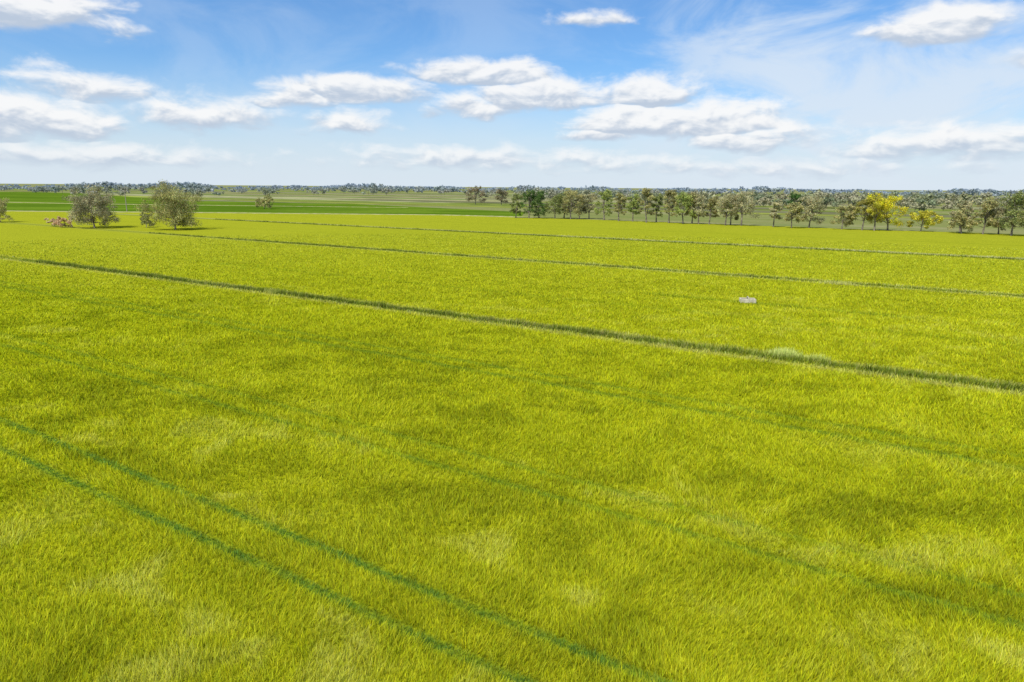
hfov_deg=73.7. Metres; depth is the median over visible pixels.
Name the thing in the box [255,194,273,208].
gum tree
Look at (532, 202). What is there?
gum tree
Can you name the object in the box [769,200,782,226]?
gum tree
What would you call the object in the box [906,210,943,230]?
tree
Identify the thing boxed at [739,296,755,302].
irrigation outlet
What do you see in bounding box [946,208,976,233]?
gum tree
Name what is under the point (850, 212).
gum tree
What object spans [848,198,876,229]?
gum tree
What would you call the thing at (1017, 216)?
gum tree
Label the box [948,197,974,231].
gum tree
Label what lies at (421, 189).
distant tree line
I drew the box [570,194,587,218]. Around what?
gum tree
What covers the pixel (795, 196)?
gum tree
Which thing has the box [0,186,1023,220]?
distant paddocks
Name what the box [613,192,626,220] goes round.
gum tree
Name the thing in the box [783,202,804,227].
gum tree
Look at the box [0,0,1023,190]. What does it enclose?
sky
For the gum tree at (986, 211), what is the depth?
188.96 m
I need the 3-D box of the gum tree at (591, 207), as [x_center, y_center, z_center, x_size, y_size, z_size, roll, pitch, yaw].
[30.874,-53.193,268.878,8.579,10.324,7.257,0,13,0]
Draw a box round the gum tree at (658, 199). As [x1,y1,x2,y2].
[649,193,662,221]
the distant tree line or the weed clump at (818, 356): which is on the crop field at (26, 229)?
the weed clump at (818, 356)
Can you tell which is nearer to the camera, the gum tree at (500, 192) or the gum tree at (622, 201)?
the gum tree at (622, 201)
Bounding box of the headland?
[7,210,533,217]
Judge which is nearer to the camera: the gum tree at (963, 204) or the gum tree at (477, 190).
the gum tree at (963, 204)
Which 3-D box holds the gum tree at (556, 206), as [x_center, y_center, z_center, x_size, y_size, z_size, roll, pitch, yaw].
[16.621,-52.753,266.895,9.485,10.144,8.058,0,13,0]
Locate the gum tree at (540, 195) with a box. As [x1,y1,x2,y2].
[528,190,548,217]
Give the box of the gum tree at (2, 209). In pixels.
[0,197,14,221]
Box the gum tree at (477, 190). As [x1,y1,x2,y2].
[465,185,486,204]
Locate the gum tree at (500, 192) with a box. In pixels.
[494,189,508,204]
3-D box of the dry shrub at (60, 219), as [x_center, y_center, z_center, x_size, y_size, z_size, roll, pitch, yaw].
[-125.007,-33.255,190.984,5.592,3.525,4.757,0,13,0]
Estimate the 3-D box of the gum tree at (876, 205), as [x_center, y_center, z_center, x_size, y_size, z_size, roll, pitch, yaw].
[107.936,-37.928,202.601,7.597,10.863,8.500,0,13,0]
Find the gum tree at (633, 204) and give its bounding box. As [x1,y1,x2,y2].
[625,193,641,220]
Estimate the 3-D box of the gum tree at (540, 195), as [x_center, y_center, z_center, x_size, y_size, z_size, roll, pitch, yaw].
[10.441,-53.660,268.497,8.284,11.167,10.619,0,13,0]
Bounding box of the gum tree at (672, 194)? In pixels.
[663,190,677,222]
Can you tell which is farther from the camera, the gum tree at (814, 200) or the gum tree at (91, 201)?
the gum tree at (814, 200)
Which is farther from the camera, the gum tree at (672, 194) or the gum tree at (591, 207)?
the gum tree at (591, 207)
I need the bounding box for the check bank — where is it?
[9,202,407,207]
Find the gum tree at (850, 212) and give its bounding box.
[830,204,857,228]
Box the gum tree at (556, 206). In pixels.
[544,194,565,218]
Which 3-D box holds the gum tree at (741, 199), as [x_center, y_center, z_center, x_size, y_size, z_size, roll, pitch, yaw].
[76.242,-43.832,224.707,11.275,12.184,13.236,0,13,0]
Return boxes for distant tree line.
[0,181,1023,196]
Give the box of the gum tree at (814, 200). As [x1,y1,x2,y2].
[798,194,826,227]
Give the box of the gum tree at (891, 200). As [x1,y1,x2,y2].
[866,193,908,230]
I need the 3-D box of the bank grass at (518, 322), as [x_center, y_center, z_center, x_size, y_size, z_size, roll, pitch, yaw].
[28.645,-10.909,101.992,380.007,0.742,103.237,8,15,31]
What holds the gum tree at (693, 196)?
on the ground at (764, 220)
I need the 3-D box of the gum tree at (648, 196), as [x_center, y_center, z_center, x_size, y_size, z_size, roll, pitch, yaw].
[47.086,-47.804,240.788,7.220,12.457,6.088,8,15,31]
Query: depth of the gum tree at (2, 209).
213.97 m
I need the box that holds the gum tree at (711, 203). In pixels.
[702,195,719,223]
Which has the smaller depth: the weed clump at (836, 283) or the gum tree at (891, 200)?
the weed clump at (836, 283)
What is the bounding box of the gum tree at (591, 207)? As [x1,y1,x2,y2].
[582,193,598,218]
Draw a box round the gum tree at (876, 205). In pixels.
[865,194,891,230]
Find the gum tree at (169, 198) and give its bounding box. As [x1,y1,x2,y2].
[133,181,203,229]
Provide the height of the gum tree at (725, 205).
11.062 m
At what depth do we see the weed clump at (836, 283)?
88.31 m
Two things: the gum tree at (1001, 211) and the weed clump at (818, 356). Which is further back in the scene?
the gum tree at (1001, 211)
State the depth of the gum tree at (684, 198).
232.44 m
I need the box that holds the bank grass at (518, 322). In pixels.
[34,218,1023,391]
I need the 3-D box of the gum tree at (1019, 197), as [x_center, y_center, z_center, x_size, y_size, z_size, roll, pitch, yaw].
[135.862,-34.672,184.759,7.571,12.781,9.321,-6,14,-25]
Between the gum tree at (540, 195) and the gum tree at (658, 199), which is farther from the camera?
the gum tree at (540, 195)
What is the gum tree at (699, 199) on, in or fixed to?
on the ground at (764, 220)
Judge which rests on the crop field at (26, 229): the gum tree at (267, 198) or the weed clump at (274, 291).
the weed clump at (274, 291)
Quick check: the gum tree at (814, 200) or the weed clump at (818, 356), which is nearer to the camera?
the weed clump at (818, 356)
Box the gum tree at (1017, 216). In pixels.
[1006,195,1023,227]
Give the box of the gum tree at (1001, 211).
[986,203,1012,233]
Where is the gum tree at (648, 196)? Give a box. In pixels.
[637,188,655,222]
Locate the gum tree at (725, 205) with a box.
[713,192,738,224]
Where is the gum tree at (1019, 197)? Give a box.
[996,189,1023,235]
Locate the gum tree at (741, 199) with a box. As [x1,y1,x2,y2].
[727,189,759,225]
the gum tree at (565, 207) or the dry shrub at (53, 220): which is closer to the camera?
the dry shrub at (53, 220)
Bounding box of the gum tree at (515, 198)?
[509,193,523,217]
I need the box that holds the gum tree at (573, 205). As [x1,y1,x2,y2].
[561,189,583,218]
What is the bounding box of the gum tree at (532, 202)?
[520,189,538,217]
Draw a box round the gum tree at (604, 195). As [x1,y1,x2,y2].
[594,189,612,219]
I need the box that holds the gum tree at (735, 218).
[722,198,738,224]
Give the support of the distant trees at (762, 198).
on the ground at (764, 220)
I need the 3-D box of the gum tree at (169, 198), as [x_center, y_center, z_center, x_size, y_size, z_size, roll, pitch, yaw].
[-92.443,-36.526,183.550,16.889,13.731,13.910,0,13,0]
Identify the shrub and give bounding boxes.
[43,218,59,225]
[53,216,72,226]
[139,212,152,226]
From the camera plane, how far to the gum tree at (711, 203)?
230.46 m
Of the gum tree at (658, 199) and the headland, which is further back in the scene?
the headland
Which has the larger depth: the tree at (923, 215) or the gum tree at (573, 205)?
the gum tree at (573, 205)
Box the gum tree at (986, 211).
[971,196,1000,233]
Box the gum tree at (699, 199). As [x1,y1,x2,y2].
[689,192,708,223]
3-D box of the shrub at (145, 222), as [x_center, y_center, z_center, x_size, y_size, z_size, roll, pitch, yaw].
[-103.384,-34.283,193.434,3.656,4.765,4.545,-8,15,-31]
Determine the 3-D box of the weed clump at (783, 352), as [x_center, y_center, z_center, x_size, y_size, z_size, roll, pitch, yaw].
[20.170,0.756,50.300,3.967,0.645,2.269,9,15,32]
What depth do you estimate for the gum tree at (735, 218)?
228.71 m
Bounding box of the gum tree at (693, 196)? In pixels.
[684,192,700,223]
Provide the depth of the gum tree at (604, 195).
256.82 m
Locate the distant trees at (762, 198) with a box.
[29,183,1022,210]
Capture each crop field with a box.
[0,192,523,215]
[0,211,1023,681]
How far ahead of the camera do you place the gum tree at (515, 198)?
269.15 m
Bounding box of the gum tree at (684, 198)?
[674,191,695,223]
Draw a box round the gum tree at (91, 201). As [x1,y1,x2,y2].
[61,183,120,227]
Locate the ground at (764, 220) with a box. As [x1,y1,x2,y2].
[0,184,1023,234]
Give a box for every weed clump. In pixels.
[261,288,280,293]
[763,346,803,358]
[804,352,834,362]
[819,280,858,285]
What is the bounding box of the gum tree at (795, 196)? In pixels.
[786,192,802,211]
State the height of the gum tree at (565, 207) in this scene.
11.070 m
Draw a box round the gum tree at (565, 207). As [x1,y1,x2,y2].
[558,191,572,217]

